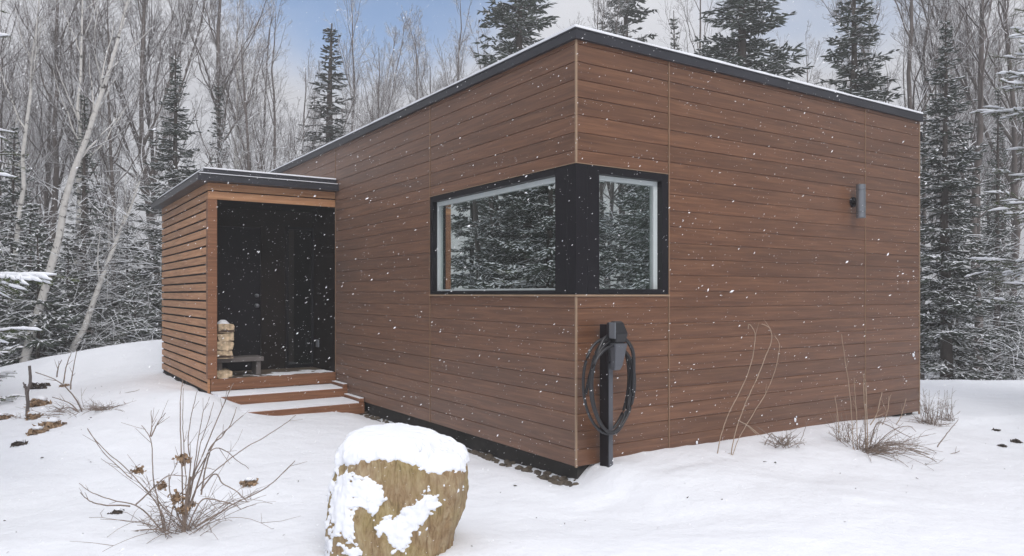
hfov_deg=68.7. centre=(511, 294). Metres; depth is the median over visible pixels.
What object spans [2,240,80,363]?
fir sapling
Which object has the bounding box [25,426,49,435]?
leaf clump
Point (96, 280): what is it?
fir sapling
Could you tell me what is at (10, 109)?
bare tree
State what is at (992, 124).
bare tree
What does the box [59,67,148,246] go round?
bare tree
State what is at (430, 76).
bare tree
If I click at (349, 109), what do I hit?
bare tree
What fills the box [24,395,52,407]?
leaf clump
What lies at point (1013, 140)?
bare tree
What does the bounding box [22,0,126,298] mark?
bare tree
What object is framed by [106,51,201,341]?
spruce tree
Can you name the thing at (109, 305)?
fir sapling
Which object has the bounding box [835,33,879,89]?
bare tree
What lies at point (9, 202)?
spruce tree
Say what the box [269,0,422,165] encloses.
bare tree
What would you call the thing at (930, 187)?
distant woods
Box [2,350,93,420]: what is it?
bank brush
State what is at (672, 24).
spruce tree
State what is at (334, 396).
entrance steps
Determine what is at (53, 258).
birch tree
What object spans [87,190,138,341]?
spruce tree
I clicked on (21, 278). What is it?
spruce tree
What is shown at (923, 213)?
bare tree
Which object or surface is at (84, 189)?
spruce tree
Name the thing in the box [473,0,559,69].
spruce tree
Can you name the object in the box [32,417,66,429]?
leaf clump
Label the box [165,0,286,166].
bare tree
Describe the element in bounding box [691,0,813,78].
spruce tree
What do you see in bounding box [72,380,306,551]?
bare shrub
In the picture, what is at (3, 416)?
leaf clump
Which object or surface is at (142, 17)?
bare tree
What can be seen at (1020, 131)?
bare tree
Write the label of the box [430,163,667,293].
window frame
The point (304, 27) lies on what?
sky
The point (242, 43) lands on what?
bare tree
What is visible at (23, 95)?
bare tree
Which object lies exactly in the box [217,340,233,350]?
split log
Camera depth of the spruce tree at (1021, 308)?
31.40 m
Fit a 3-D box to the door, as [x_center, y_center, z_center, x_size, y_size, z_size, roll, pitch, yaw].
[-4.062,0.045,10.857,0.893,2.135,0.115,0,0,-34]
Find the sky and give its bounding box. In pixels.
[0,0,1023,300]
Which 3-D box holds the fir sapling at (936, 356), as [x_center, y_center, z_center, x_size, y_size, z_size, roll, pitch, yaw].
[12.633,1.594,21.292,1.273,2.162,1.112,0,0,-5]
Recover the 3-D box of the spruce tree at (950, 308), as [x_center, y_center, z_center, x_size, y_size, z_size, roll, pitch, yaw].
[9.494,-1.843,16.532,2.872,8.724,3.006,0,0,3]
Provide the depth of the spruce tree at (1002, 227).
24.63 m
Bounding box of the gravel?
[360,411,578,486]
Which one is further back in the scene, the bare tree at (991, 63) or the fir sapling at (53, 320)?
the bare tree at (991, 63)
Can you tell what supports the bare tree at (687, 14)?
on the snowy ground
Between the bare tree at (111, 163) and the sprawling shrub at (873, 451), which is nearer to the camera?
the sprawling shrub at (873, 451)
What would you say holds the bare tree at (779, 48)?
on the snowy ground
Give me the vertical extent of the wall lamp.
0.370 m
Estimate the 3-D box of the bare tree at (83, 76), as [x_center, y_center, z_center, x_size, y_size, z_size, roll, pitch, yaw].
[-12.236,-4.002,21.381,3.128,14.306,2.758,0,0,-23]
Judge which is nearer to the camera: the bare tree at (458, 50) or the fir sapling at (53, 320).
the fir sapling at (53, 320)
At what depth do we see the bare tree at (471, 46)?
26.60 m
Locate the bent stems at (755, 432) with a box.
[717,320,779,454]
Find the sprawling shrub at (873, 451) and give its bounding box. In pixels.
[826,340,958,468]
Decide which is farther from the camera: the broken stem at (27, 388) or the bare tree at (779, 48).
the bare tree at (779, 48)
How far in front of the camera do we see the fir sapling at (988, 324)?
22.70 m
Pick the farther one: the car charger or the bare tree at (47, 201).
the bare tree at (47, 201)
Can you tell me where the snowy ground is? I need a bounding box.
[0,301,1023,555]
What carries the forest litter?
on the snowy ground
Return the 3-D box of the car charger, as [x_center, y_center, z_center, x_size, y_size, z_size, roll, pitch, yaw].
[0.777,0.943,6.124,0.548,1.450,0.228,0,0,-34]
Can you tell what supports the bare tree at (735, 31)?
on the snowy ground
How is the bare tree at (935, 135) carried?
on the snowy ground
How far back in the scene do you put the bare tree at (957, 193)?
29.17 m
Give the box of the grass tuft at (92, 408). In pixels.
[68,389,139,416]
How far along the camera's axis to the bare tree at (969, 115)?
20.94 m
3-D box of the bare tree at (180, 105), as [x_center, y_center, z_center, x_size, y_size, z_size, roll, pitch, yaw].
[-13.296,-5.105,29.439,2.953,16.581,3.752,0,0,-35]
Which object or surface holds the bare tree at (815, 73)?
on the snowy ground
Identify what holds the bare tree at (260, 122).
on the snowy ground
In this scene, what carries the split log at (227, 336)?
on the split log at (225, 345)
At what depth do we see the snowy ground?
5.95 m
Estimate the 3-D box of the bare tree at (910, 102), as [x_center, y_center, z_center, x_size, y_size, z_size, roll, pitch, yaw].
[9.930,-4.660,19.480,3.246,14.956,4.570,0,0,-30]
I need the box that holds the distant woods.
[43,155,1009,264]
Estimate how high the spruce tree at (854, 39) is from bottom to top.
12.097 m
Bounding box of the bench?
[217,355,263,374]
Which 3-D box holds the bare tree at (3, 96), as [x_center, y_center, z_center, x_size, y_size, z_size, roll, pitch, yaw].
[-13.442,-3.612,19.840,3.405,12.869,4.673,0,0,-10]
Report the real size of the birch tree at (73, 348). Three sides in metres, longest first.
5.697 x 1.386 x 0.831 m
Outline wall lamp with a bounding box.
[850,184,865,218]
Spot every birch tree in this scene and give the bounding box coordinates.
[0,0,65,357]
[19,0,157,362]
[36,0,145,343]
[68,165,149,352]
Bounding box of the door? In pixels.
[217,223,262,370]
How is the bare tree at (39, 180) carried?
on the snowy ground
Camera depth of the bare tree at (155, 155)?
33.71 m
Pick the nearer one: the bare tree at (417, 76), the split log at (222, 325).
the split log at (222, 325)
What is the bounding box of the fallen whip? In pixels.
[87,428,130,478]
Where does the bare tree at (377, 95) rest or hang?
on the snowy ground
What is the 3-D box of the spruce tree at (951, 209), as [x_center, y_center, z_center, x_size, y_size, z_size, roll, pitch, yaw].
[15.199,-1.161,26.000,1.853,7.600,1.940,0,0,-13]
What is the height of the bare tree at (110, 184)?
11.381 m
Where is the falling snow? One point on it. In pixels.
(458, 238)
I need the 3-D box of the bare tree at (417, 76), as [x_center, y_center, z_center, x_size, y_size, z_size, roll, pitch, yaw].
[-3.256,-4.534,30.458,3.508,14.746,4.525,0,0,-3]
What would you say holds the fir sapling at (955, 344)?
on the snowy ground
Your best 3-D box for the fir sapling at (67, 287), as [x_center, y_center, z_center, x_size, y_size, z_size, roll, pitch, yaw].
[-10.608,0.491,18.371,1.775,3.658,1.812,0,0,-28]
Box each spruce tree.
[0,0,79,344]
[0,122,71,362]
[0,335,24,403]
[54,90,113,350]
[78,254,108,314]
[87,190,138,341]
[90,194,162,344]
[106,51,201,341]
[205,83,238,168]
[294,23,353,151]
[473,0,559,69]
[597,0,657,41]
[669,11,681,49]
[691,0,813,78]
[814,0,939,346]
[920,13,1022,379]
[926,230,983,371]
[931,155,970,350]
[960,8,1023,310]
[969,84,1023,379]
[969,169,1008,343]
[981,155,1009,323]
[986,131,1023,324]
[1006,253,1023,346]
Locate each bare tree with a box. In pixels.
[0,0,66,231]
[0,0,75,248]
[0,0,93,223]
[0,0,119,247]
[0,80,38,232]
[1,0,110,240]
[2,14,102,240]
[2,97,75,250]
[5,0,225,324]
[13,0,141,278]
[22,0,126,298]
[27,0,179,332]
[55,0,260,300]
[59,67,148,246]
[69,109,142,303]
[88,103,126,306]
[126,72,182,250]
[131,0,208,187]
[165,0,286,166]
[187,42,284,170]
[195,0,297,171]
[196,0,330,171]
[205,0,292,169]
[209,1,279,170]
[251,41,363,168]
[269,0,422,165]
[273,65,323,161]
[333,28,412,130]
[361,49,410,113]
[379,37,436,115]
[394,0,478,100]
[398,3,462,107]
[399,69,451,108]
[434,31,469,85]
[456,10,526,78]
[558,0,645,40]
[657,0,722,55]
[715,1,773,59]
[767,32,799,78]
[793,20,869,87]
[808,0,995,155]
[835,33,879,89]
[845,0,988,379]
[890,0,1023,266]
[891,68,949,261]
[892,0,1023,378]
[901,7,983,233]
[911,2,1023,210]
[915,3,1023,218]
[920,0,1023,379]
[920,43,1001,254]
[952,21,1023,244]
[957,39,1023,293]
[966,0,1023,307]
[984,0,1023,236]
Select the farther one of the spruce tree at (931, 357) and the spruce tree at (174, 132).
the spruce tree at (931, 357)
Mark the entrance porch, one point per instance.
(188, 346)
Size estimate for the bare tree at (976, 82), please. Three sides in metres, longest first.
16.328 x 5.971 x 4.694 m
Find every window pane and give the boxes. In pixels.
[441,183,554,288]
[599,181,650,288]
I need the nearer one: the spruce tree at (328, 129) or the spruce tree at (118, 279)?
the spruce tree at (118, 279)
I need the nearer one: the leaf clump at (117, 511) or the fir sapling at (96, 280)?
the leaf clump at (117, 511)
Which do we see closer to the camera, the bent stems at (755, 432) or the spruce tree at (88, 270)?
the bent stems at (755, 432)
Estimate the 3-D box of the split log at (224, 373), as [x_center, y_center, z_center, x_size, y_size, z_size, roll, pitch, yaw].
[-3.902,1.067,10.089,0.205,0.115,0.351,0,0,-30]
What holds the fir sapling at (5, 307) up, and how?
on the snowy ground
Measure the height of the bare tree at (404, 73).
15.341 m
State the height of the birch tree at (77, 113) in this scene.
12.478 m
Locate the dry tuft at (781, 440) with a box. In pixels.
[758,416,816,447]
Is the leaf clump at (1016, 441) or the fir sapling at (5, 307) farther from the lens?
the fir sapling at (5, 307)
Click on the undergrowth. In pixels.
(132, 244)
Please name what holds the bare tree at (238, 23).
on the snowy ground
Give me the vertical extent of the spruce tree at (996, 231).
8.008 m
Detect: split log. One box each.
[217,320,234,332]
[217,333,233,340]
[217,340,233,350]
[217,349,233,358]
[217,368,231,378]
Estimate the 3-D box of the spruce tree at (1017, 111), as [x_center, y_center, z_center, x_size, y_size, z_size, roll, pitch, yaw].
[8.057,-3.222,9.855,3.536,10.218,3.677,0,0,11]
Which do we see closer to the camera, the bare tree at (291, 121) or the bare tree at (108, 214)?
the bare tree at (108, 214)
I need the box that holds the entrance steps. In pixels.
[210,380,363,415]
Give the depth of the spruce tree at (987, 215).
24.32 m
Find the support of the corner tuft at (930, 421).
on the snowy ground
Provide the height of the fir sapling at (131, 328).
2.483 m
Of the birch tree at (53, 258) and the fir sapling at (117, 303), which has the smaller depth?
the birch tree at (53, 258)
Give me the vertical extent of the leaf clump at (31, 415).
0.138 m
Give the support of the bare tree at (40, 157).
on the snowy ground
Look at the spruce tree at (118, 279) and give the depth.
20.36 m
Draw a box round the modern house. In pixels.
[217,24,923,478]
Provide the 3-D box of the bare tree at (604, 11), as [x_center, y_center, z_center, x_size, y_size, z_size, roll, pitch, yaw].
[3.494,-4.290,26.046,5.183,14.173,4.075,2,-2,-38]
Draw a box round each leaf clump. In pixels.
[0,412,13,419]
[10,439,27,446]
[23,382,50,389]
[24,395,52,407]
[25,410,43,420]
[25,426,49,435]
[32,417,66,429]
[107,508,124,514]
[239,477,258,487]
[1010,439,1022,442]
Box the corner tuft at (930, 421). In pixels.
[907,389,960,426]
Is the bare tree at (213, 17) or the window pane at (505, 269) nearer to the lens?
the window pane at (505, 269)
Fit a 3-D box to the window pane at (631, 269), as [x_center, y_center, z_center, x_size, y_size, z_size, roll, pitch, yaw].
[0.968,-0.508,6.542,0.681,0.926,0.006,0,0,-34]
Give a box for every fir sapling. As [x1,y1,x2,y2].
[0,203,74,366]
[0,231,82,365]
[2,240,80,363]
[23,228,42,290]
[45,239,118,352]
[88,277,106,342]
[90,242,163,344]
[98,276,125,336]
[104,269,161,344]
[925,269,1001,375]
[929,318,968,374]
[983,305,1015,371]
[984,312,1005,371]
[987,311,1023,379]
[989,300,1023,379]
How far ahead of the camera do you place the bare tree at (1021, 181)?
28.31 m
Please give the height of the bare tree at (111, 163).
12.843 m
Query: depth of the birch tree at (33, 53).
18.56 m
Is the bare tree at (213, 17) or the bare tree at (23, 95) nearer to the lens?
the bare tree at (213, 17)
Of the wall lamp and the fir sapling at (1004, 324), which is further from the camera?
the fir sapling at (1004, 324)
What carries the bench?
on the entrance porch
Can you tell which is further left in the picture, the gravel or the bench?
the bench
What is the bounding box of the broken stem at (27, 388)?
[22,366,31,415]
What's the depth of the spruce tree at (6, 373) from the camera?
10.63 m
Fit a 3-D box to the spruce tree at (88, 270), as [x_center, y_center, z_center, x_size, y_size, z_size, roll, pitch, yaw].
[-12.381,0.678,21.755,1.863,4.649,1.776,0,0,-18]
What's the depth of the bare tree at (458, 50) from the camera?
30.77 m
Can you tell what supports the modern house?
on the snowy ground
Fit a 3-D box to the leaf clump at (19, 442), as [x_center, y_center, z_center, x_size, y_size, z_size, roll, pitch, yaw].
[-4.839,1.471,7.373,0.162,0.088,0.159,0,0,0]
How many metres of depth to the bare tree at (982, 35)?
18.33 m
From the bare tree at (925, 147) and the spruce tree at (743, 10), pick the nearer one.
the spruce tree at (743, 10)
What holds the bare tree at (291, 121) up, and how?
on the snowy ground
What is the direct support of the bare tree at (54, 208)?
on the snowy ground
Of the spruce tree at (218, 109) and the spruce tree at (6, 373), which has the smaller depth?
the spruce tree at (6, 373)
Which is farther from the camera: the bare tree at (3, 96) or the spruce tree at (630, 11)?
the spruce tree at (630, 11)
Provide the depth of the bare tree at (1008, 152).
26.95 m
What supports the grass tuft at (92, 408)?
on the snowy ground
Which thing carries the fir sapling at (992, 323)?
on the snowy ground
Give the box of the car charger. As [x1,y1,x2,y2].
[582,321,635,466]
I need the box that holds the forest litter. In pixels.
[3,391,926,542]
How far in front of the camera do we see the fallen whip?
6.00 m
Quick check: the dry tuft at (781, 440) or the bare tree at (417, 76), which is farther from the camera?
the bare tree at (417, 76)
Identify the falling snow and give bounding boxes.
[0,0,1022,555]
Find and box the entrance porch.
[151,167,338,393]
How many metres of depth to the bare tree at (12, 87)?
25.89 m
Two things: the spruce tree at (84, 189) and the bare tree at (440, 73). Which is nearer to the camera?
the spruce tree at (84, 189)
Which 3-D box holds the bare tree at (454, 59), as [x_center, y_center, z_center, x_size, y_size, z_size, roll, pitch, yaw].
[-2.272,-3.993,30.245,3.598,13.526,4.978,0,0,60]
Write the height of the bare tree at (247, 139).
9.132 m
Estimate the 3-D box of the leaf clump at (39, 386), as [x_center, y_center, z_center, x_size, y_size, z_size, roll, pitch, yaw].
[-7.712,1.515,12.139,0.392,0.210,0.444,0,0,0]
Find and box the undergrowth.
[0,102,1023,379]
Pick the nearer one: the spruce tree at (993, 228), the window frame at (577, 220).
the window frame at (577, 220)
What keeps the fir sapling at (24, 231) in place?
on the snowy ground
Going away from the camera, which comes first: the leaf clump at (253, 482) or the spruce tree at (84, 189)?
the leaf clump at (253, 482)
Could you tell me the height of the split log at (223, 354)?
0.120 m
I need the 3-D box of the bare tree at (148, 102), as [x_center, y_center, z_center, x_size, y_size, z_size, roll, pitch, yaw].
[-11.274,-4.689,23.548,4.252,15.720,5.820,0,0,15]
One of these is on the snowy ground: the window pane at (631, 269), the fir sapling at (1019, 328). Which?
the fir sapling at (1019, 328)

